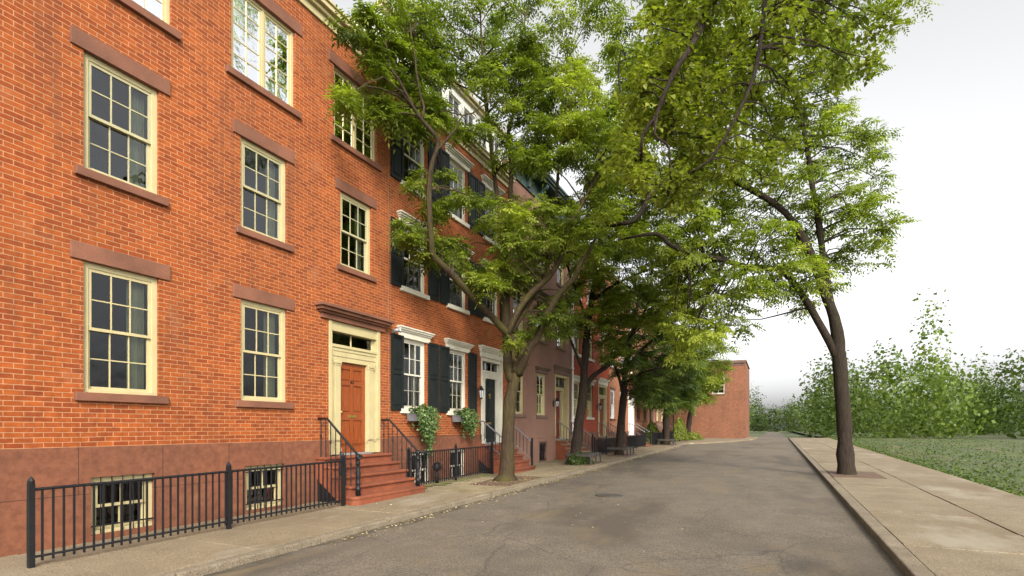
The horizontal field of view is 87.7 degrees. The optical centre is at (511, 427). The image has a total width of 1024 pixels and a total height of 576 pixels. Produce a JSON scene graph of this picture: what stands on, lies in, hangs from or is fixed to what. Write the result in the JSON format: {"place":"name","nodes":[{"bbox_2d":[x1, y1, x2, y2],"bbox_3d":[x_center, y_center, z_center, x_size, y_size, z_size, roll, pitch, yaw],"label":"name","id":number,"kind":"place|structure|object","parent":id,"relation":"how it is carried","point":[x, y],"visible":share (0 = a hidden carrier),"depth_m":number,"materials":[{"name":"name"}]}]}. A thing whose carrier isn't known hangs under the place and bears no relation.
{"place":"outdoors","nodes":[
{"label":"outdoors","id":0,"kind":"place"},
{"bbox_2d":[0,490,477,575],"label":"pavement","id":1,"kind":"structure","parent":0,"point":[151,555],"depth_m":7.75,"materials":[{"name":"concrete"}]},
{"bbox_2d":[27,453,344,567],"bbox_3d":[-4.623,1.149,8.702,0.080,1.249,5.240,0,0,26],"label":"iron fence","id":2,"kind":"object","parent":1,"relation":"on","point":[32,489],"visible":0.98,"depth_m":7.86,"materials":[{"name":"black metal"}]},
{"bbox_2d":[316,417,427,505],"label":"front steps","id":3,"kind":"structure","parent":1,"relation":"on","point":[373,477],"depth_m":12.00,"materials":[{"name":"red stone"}]},
{"bbox_2d":[420,467,577,493],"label":"pavement","id":4,"kind":"structure","parent":0,"point":[462,486],"depth_m":15.31,"materials":[{"name":"concrete"}]},
{"bbox_2d":[432,462,441,482],"bbox_3d":[-2.148,1.294,15.251,0.270,0.640,0.263,0,0,26],"label":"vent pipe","id":5,"kind":"object","parent":4,"relation":"on","point":[436,470],"visible":0.52,"depth_m":15.20,"materials":[{"name":"black metal"}]},
{"bbox_2d":[407,441,492,484],"bbox_3d":[-1.651,1.063,15.675,0.080,1.241,4.580,0,0,26],"label":"iron fence","id":6,"kind":"object","parent":4,"relation":"on","point":[455,449],"visible":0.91,"depth_m":15.52,"materials":[{"name":"black metal"}]},
{"bbox_2d":[427,474,489,485],"bbox_3d":[-1.573,1.549,15.448,0.483,0.052,4.400,0,0,26],"label":"moss strip","id":7,"kind":"object","parent":4,"relation":"on","point":[459,480],"visible":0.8,"depth_m":15.64,"materials":[{"name":"green plant"}]},
{"bbox_2d":[470,476,541,486],"bbox_3d":[-0.092,1.621,15.663,1.150,0.187,2.550,0,0,26],"label":"tree pit","id":8,"kind":"object","parent":4,"relation":"on","point":[491,483],"visible":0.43,"depth_m":15.09,"materials":[{"name":"soil"}]},
{"bbox_2d":[322,0,637,481],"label":"street tree","id":9,"kind":"object","parent":8,"relation":"in","point":[427,54],"visible":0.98,"depth_m":14.54,"materials":[{"name":"green plant"}]},
{"bbox_2d":[478,421,536,473],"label":"front steps","id":10,"kind":"structure","parent":4,"relation":"on","point":[521,464],"depth_m":18.17,"materials":[{"name":"red stone"}]},
{"bbox_2d":[96,429,1001,524],"bbox_3d":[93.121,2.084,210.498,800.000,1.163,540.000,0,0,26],"label":"ground","id":11,"kind":"structure","parent":0,"point":[787,434],"depth_m":18.11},
{"bbox_2d":[0,0,395,556],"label":"row house","id":12,"kind":"structure","parent":11,"relation":"on","point":[193,236],"depth_m":9.25,"materials":[{"name":"orange brick"}]},
{"bbox_2d":[70,240,170,403],"bbox_3d":[-6.086,-1.535,8.272,0.350,2.290,1.400,0,0,26],"label":"window","id":13,"kind":"structure","parent":12,"relation":"in","point":[137,272],"depth_m":8.39,"materials":[{"name":"beige paint"}]},
{"bbox_2d":[70,25,170,206],"bbox_3d":[-6.086,-4.690,8.272,0.350,2.100,1.400,0,0,26],"label":"window","id":14,"kind":"structure","parent":12,"relation":"in","point":[98,55],"depth_m":8.37,"materials":[{"name":"beige paint"}]},
{"bbox_2d":[91,473,153,534],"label":"window","id":15,"kind":"structure","parent":12,"relation":"in","point":[98,528],"depth_m":8.30,"materials":[{"name":"beige paint"}]},
{"bbox_2d":[116,0,180,40],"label":"window","id":16,"kind":"structure","parent":12,"relation":"in","point":[157,12],"depth_m":8.68,"materials":[{"name":"beige paint"}]},
{"bbox_2d":[225,0,301,119],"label":"window","id":17,"kind":"structure","parent":12,"relation":"in","point":[262,31],"depth_m":10.55,"materials":[{"name":"beige paint"}]},
{"bbox_2d":[233,283,294,408],"bbox_3d":[-4.964,-1.535,10.562,0.350,2.290,1.400,0,0,26],"label":"window","id":18,"kind":"structure","parent":12,"relation":"in","point":[271,304],"depth_m":10.71,"materials":[{"name":"beige paint"}]},
{"bbox_2d":[233,118,294,252],"bbox_3d":[-4.964,-4.690,10.562,0.350,2.100,1.400,0,0,26],"label":"window","id":19,"kind":"structure","parent":12,"relation":"in","point":[252,140],"depth_m":10.67,"materials":[{"name":"beige paint"}]},
{"bbox_2d":[246,464,282,509],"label":"window","id":20,"kind":"structure","parent":12,"relation":"in","point":[258,466],"depth_m":10.55,"materials":[{"name":"beige paint"}]},
{"bbox_2d":[341,363,364,452],"bbox_3d":[-3.844,-0.473,12.853,0.115,2.126,0.912,0,0,26],"label":"door","id":21,"kind":"structure","parent":12,"relation":"in","point":[352,375],"depth_m":12.90,"materials":[{"name":"brown wood"}]},
{"bbox_2d":[328,48,381,171],"bbox_3d":[-3.775,-7.525,12.841,0.220,2.030,1.800,0,0,26],"label":"window","id":22,"kind":"structure","parent":12,"relation":"in","point":[360,144],"depth_m":12.80,"materials":[{"name":"beige paint"}]},
{"bbox_2d":[335,177,376,282],"bbox_3d":[-3.833,-4.690,12.869,0.350,2.100,1.400,0,0,26],"label":"window","id":23,"kind":"structure","parent":12,"relation":"in","point":[352,195],"depth_m":13.00,"materials":[{"name":"beige paint"}]},
{"bbox_2d":[351,0,515,480],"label":"row house","id":24,"kind":"structure","parent":11,"relation":"on","point":[445,359],"depth_m":16.41,"materials":[{"name":"red brick"}]},
{"bbox_2d":[392,328,400,333],"bbox_3d":[-3.029,-2.552,13.987,0.243,0.123,0.247,0,0,-10],"label":"security light","id":25,"kind":"object","parent":24,"relation":"attached to","point":[394,331],"visible":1,"depth_m":13.97,"materials":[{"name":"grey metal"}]},
{"bbox_2d":[391,325,438,413],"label":"window","id":26,"kind":"structure","parent":24,"relation":"in","point":[408,335],"depth_m":15.04,"materials":[{"name":"white paint"}]},
{"bbox_2d":[391,210,438,301],"bbox_3d":[-2.736,-4.732,14.955,0.395,2.085,2.210,0,0,26],"label":"window","id":27,"kind":"structure","parent":24,"relation":"in","point":[405,279],"depth_m":14.82,"materials":[{"name":"white paint"}]},
{"bbox_2d":[391,102,438,202],"bbox_3d":[-2.698,-7.588,14.936,0.310,2.135,2.210,0,0,26],"label":"window","id":28,"kind":"structure","parent":24,"relation":"in","point":[397,158],"depth_m":14.81,"materials":[{"name":"white paint"}]},
{"bbox_2d":[412,451,429,480],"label":"window","id":29,"kind":"structure","parent":24,"relation":"in","point":[414,451],"depth_m":15.53,"materials":[{"name":"white paint"}]},
{"bbox_2d":[406,404,440,457],"bbox_3d":[-2.449,0.085,14.844,0.638,1.522,1.132,0,0,26],"label":"window box","id":30,"kind":"object","parent":24,"relation":"attached to","point":[426,418],"visible":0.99,"depth_m":14.77,"materials":[{"name":"grey paint"}]},
{"bbox_2d":[451,449,463,476],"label":"window","id":31,"kind":"structure","parent":24,"relation":"in","point":[459,449],"depth_m":17.05,"materials":[{"name":"white paint"}]},
{"bbox_2d":[440,338,476,414],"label":"window","id":32,"kind":"structure","parent":24,"relation":"in","point":[457,348],"depth_m":17.09,"materials":[{"name":"white paint"}]},
{"bbox_2d":[440,245,476,315],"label":"window","id":33,"kind":"structure","parent":24,"relation":"in","point":[449,296],"depth_m":16.97,"materials":[{"name":"white paint"}]},
{"bbox_2d":[440,142,476,230],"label":"window","id":34,"kind":"structure","parent":24,"relation":"in","point":[454,158],"depth_m":17.05,"materials":[{"name":"white paint"}]},
{"bbox_2d":[452,407,480,439],"bbox_3d":[-1.443,-0.129,16.927,0.623,1.098,1.130,0,0,26],"label":"window box","id":35,"kind":"object","parent":24,"relation":"attached to","point":[470,420],"visible":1,"depth_m":16.80,"materials":[{"name":"grey paint"}]},
{"bbox_2d":[477,386,483,398],"bbox_3d":[-1.068,-1.180,17.918,0.310,0.460,0.191,0,0,26],"label":"wall lantern","id":36,"kind":"object","parent":24,"relation":"attached to","point":[481,391],"depth_m":17.85,"materials":[{"name":"black metal"}]},
{"bbox_2d":[477,259,502,324],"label":"window","id":37,"kind":"structure","parent":24,"relation":"in","point":[480,314],"depth_m":18.89,"materials":[{"name":"white paint"}]},
{"bbox_2d":[485,379,494,441],"bbox_3d":[-0.804,-0.608,19.058,0.115,2.256,0.892,0,0,26],"label":"door","id":38,"kind":"structure","parent":24,"relation":"in","point":[489,384],"depth_m":19.09,"materials":[{"name":"black paint"}]},
{"bbox_2d":[477,174,506,248],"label":"window","id":39,"kind":"structure","parent":24,"relation":"in","point":[484,185],"depth_m":18.40,"materials":[{"name":"white paint"}]},
{"bbox_2d":[503,146,579,463],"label":"row house","id":40,"kind":"structure","parent":11,"relation":"on","point":[546,378],"depth_m":23.33,"materials":[{"name":"brown brick"}]},
{"bbox_2d":[513,280,522,331],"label":"window","id":41,"kind":"structure","parent":40,"relation":"in","point":[520,328],"depth_m":21.34,"materials":[{"name":"beige paint"}]},
{"bbox_2d":[513,360,529,417],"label":"window","id":42,"kind":"structure","parent":40,"relation":"in","point":[518,414],"depth_m":21.37,"materials":[{"name":"beige paint"}]},
{"bbox_2d":[534,366,550,417],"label":"window","id":43,"kind":"structure","parent":40,"relation":"in","point":[541,371],"depth_m":23.17,"materials":[{"name":"beige paint"}]},
{"bbox_2d":[539,441,546,461],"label":"window","id":44,"kind":"structure","parent":40,"relation":"in","point":[540,443],"depth_m":23.40,"materials":[{"name":"brown paint"}]},
{"bbox_2d":[537,291,550,344],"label":"window","id":45,"kind":"structure","parent":40,"relation":"in","point":[544,295],"depth_m":23.08,"materials":[{"name":"beige paint"}]},
{"bbox_2d":[553,398,558,407],"bbox_3d":[2.012,-1.130,24.204,0.310,0.460,0.191,0,0,26],"label":"wall lantern","id":46,"kind":"object","parent":40,"relation":"attached to","point":[557,402],"depth_m":24.15,"materials":[{"name":"black metal"}]},
{"bbox_2d":[556,391,559,438],"bbox_3d":[2.079,-0.623,25.429,0.045,2.286,0.942,0,0,26],"label":"door","id":47,"kind":"structure","parent":40,"relation":"in","point":[557,392],"depth_m":25.71,"materials":[{"name":"red paint"}]},
{"bbox_2d":[556,250,563,287],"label":"window","id":48,"kind":"structure","parent":40,"relation":"in","point":[562,271],"depth_m":25.53,"materials":[{"name":"beige paint"}]},
{"bbox_2d":[556,307,567,351],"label":"window","id":49,"kind":"structure","parent":40,"relation":"in","point":[561,343],"depth_m":25.37,"materials":[{"name":"beige paint"}]},
{"bbox_2d":[574,241,609,451],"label":"row house","id":50,"kind":"structure","parent":11,"relation":"on","point":[598,392],"depth_m":29.72,"materials":[{"name":"brick"}]},
{"bbox_2d":[574,375,579,418],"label":"window","id":51,"kind":"structure","parent":50,"relation":"in","point":[576,378],"depth_m":27.25,"materials":[{"name":"beige paint"}]},
{"bbox_2d":[574,311,581,357],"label":"window","id":52,"kind":"structure","parent":50,"relation":"in","point":[577,341],"depth_m":27.57,"materials":[{"name":"beige paint"}]},
{"bbox_2d":[586,380,595,419],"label":"window","id":53,"kind":"structure","parent":50,"relation":"in","point":[589,403],"depth_m":29.47,"materials":[{"name":"beige paint"}]},
{"bbox_2d":[589,330,594,361],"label":"window","id":54,"kind":"structure","parent":50,"relation":"in","point":[590,359],"depth_m":29.56,"materials":[{"name":"beige paint"}]},
{"bbox_2d":[600,399,602,435],"bbox_3d":[5.189,-0.608,31.367,0.045,2.216,0.942,0,0,26],"label":"door","id":55,"kind":"structure","parent":50,"relation":"in","point":[601,400],"depth_m":31.57,"materials":[{"name":"red paint"}]},
{"bbox_2d":[609,275,636,445],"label":"row house","id":56,"kind":"structure","parent":11,"relation":"on","point":[614,395],"depth_m":34.30,"materials":[{"name":"beige brick"}]},
{"bbox_2d":[610,387,615,420],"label":"window","id":57,"kind":"structure","parent":56,"relation":"in","point":[612,389],"depth_m":33.64,"materials":[{"name":"white paint"}]},
{"bbox_2d":[629,404,630,434],"bbox_3d":[8.291,-0.608,37.697,0.045,2.216,0.942,0,0,26],"label":"door","id":58,"kind":"structure","parent":56,"relation":"in","point":[629,404],"depth_m":37.93,"materials":[{"name":"white paint"}]},
{"bbox_2d":[636,307,654,434],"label":"row house","id":59,"kind":"structure","parent":11,"relation":"on","point":[643,418],"depth_m":41.17,"materials":[{"name":"red brick"}]},
{"bbox_2d":[637,403,640,421],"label":"window","id":60,"kind":"structure","parent":59,"relation":"in","point":[638,410],"depth_m":40.09,"materials":[{"name":"wood"}]},
{"bbox_2d":[655,346,669,432],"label":"row house","id":61,"kind":"structure","parent":11,"relation":"on","point":[658,420],"depth_m":46.96,"materials":[{"name":"brown paint"}]},
{"bbox_2d":[669,360,749,437],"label":"row house","id":62,"kind":"structure","parent":11,"relation":"on","point":[727,416],"depth_m":54.97,"materials":[{"name":"brown brick"}]},
{"bbox_2d":[712,375,725,394],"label":"window","id":63,"kind":"structure","parent":62,"relation":"in","point":[718,393],"depth_m":55.10,"materials":[{"name":"white paint"}]},
{"bbox_2d":[212,438,905,575],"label":"road","id":64,"kind":"structure","parent":0,"point":[769,507],"depth_m":8.87,"materials":[{"name":"grey asphalt"}]},
{"bbox_2d":[152,443,685,575],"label":"kerb","id":65,"kind":"structure","parent":64,"relation":"on","point":[233,561],"depth_m":8.66,"materials":[{"name":"stone"}]},
{"bbox_2d":[203,445,684,575],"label":"gutter","id":66,"kind":"object","parent":64,"relation":"on","point":[262,561],"visible":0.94,"depth_m":9.39,"materials":[{"name":"grey concrete"}]},
{"bbox_2d":[325,447,731,552],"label":"fallen leaves","id":67,"kind":"object","parent":64,"relation":"on","point":[508,493],"visible":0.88,"depth_m":14.68,"materials":[{"name":"plant"}]},
{"bbox_2d":[595,493,622,496],"bbox_3d":[2.407,1.673,13.230,0.680,0.018,0.680,0,0,26],"label":"manhole cover","id":68,"kind":"object","parent":64,"relation":"on","point":[609,495],"visible":1,"depth_m":13.16,"materials":[{"name":"metal"}]},
{"bbox_2d":[788,437,934,575],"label":"kerb","id":69,"kind":"structure","parent":64,"relation":"on","point":[905,560],"depth_m":8.33,"materials":[{"name":"stone"}]},
{"bbox_2d":[529,453,641,468],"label":"pavement","id":70,"kind":"structure","parent":0,"point":[552,463],"depth_m":22.65,"materials":[{"name":"concrete"}]},
{"bbox_2d":[556,422,594,459],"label":"front steps","id":71,"kind":"structure","parent":70,"relation":"on","point":[563,447],"depth_m":24.43,"materials":[{"name":"red brick"}]},
{"bbox_2d":[566,452,600,464],"bbox_3d":[2.984,1.283,22.146,1.094,0.470,1.600,0,0,26],"label":"tree guard","id":72,"kind":"object","parent":70,"relation":"on","point":[591,454],"visible":0.72,"depth_m":21.73,"materials":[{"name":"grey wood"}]},
{"bbox_2d":[561,461,605,465],"bbox_3d":[2.998,1.540,22.084,1.250,0.184,2.300,0,0,26],"label":"tree pit","id":73,"kind":"object","parent":70,"relation":"on","point":[598,462],"visible":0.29,"depth_m":21.37,"materials":[{"name":"soil"}]},
{"bbox_2d":[564,451,594,464],"bbox_3d":[2.789,1.239,21.714,1.124,0.621,1.816,0,0,26],"label":"ivy patch","id":74,"kind":"object","parent":73,"relation":"on","point":[571,460],"visible":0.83,"depth_m":21.32,"materials":[{"name":"green plant"}]},
{"bbox_2d":[553,208,699,463],"bbox_3d":[4.718,-4.175,21.895,6.780,11.539,5.367,0,0,3],"label":"street tree","id":75,"kind":"object","parent":73,"relation":"on","point":[603,312],"visible":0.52,"depth_m":21.37,"materials":[{"name":"green plant"}]},
{"bbox_2d":[594,436,615,454],"bbox_3d":[4.941,0.954,27.924,0.080,1.137,4.180,0,0,26],"label":"iron fence","id":76,"kind":"object","parent":70,"relation":"on","point":[608,442],"visible":0.76,"depth_m":27.58,"materials":[{"name":"black metal"}]},
{"bbox_2d":[607,446,633,455],"bbox_3d":[5.608,1.216,27.431,1.032,0.470,1.600,0,0,26],"label":"tree guard","id":77,"kind":"object","parent":70,"relation":"on","point":[626,448],"visible":0.88,"depth_m":26.77,"materials":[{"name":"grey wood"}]},
{"bbox_2d":[607,454,636,456],"bbox_3d":[5.595,1.474,27.270,1.150,0.182,2.100,0,0,26],"label":"tree pit","id":78,"kind":"object","parent":70,"relation":"on","point":[613,455],"visible":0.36,"depth_m":26.88,"materials":[{"name":"soil"}]},
{"bbox_2d":[590,283,706,454],"bbox_3d":[6.777,-3.179,27.290,5.784,9.463,6.489,0,0,26],"label":"street tree","id":79,"kind":"object","parent":78,"relation":"on","point":[638,361],"visible":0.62,"depth_m":27.18,"materials":[{"name":"green plant"}]},
{"bbox_2d":[601,443,682,453],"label":"pavement","id":80,"kind":"structure","parent":0,"point":[654,447],"depth_m":33.95,"materials":[{"name":"concrete"}]},
{"bbox_2d":[598,423,625,451],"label":"front steps","id":81,"kind":"structure","parent":80,"relation":"on","point":[611,431],"depth_m":30.34,"materials":[{"name":"metal"}]},
{"bbox_2d":[626,432,644,448],"bbox_3d":[7.933,0.877,34.031,0.080,1.146,4.980,0,0,26],"label":"iron fence","id":82,"kind":"object","parent":80,"relation":"on","point":[635,441],"visible":0.87,"depth_m":34.00,"materials":[{"name":"black metal"}]},
{"bbox_2d":[629,423,652,446],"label":"front steps","id":83,"kind":"structure","parent":80,"relation":"on","point":[639,432],"depth_m":37.81,"materials":[{"name":"red stone"}]},
{"bbox_2d":[646,420,660,443],"bbox_3d":[10.644,0.455,40.407,1.448,2.090,4.000,0,0,26],"label":"bush","id":84,"kind":"object","parent":80,"relation":"on","point":[651,426],"visible":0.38,"depth_m":39.85,"materials":[{"name":"green plant"}]},
{"bbox_2d":[652,431,662,445],"bbox_3d":[11.059,0.773,40.183,0.080,1.194,4.780,0,0,26],"label":"iron fence","id":85,"kind":"object","parent":80,"relation":"on","point":[657,435],"visible":0.71,"depth_m":39.34,"materials":[{"name":"black metal"}]},
{"bbox_2d":[657,439,675,444],"bbox_3d":[11.388,1.065,39.298,1.094,0.470,1.600,0,0,26],"label":"tree guard","id":86,"kind":"object","parent":80,"relation":"on","point":[661,440],"visible":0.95,"depth_m":38.72,"materials":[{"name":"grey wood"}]},
{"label":"tree pit","id":87,"kind":"structure","parent":80,"relation":"on","visible":0},
{"bbox_2d":[635,335,710,444],"bbox_3d":[11.870,-3.100,38.972,5.440,8.932,8.063,0,0,26],"label":"street tree","id":88,"kind":"object","parent":87,"relation":"on","point":[688,402],"visible":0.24,"depth_m":38.04,"materials":[{"name":"green plant"}]},
{"bbox_2d":[331,0,1023,429],"label":"sky","id":89,"kind":"structure","parent":0,"point":[955,86],"materials":[{"name":"white"}]},
{"bbox_2d":[670,437,758,443],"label":"corner pavement","id":90,"kind":"structure","parent":0,"point":[712,440],"depth_m":48.22,"materials":[{"name":"concrete"}]},
{"bbox_2d":[670,430,678,441],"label":"iron fence","id":91,"kind":"object","parent":90,"relation":"on","point":[671,435],"visible":0.38,"depth_m":44.92,"materials":[{"name":"black metal"}]},
{"bbox_2d":[672,416,689,440],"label":"bush","id":92,"kind":"object","parent":90,"relation":"on","point":[681,431],"visible":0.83,"depth_m":46.10,"materials":[{"name":"green plant"}]},
{"bbox_2d":[682,431,702,439],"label":"bush","id":93,"kind":"object","parent":90,"relation":"on","point":[693,436],"visible":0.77,"depth_m":49.38,"materials":[{"name":"green plant"}]},
{"bbox_2d":[678,327,742,439],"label":"street tree","id":94,"kind":"object","parent":90,"relation":"on","point":[710,385],"visible":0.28,"depth_m":47.54,"materials":[{"name":"green plant"}]},
{"bbox_2d":[760,431,787,438],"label":"road","id":95,"kind":"structure","parent":0,"point":[775,435],"depth_m":77.12,"materials":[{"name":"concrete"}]},
{"bbox_2d":[792,438,1023,575],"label":"pavement","id":96,"kind":"structure","parent":0,"point":[936,523],"depth_m":9.96,"materials":[{"name":"concrete"}]},
{"bbox_2d":[590,0,912,220],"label":"street tree","id":97,"kind":"object","parent":96,"relation":"on","point":[632,159],"visible":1,"depth_m":10.20,"materials":[{"name":"green plant"}]},
{"bbox_2d":[827,471,886,478],"bbox_3d":[10.879,1.554,16.941,1.370,0.181,2.200,0,0,26],"label":"tree pit","id":98,"kind":"object","parent":96,"relation":"on","point":[863,474],"visible":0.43,"depth_m":16.54,"materials":[{"name":"soil"}]},
{"bbox_2d":[573,0,944,474],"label":"street tree","id":99,"kind":"object","parent":98,"relation":"on","point":[825,288],"visible":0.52,"depth_m":16.77,"materials":[{"name":"green plant"}]},
{"bbox_2d":[793,430,1023,496],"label":"lawn","id":100,"kind":"structure","parent":0,"point":[1002,438],"depth_m":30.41,"materials":[{"name":"green plant"}]},
{"bbox_2d":[749,287,1023,438],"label":"trees","id":101,"kind":"object","parent":100,"relation":"on","point":[976,411],"visible":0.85,"depth_m":63.77,"materials":[{"name":"green plant"}]}
]}

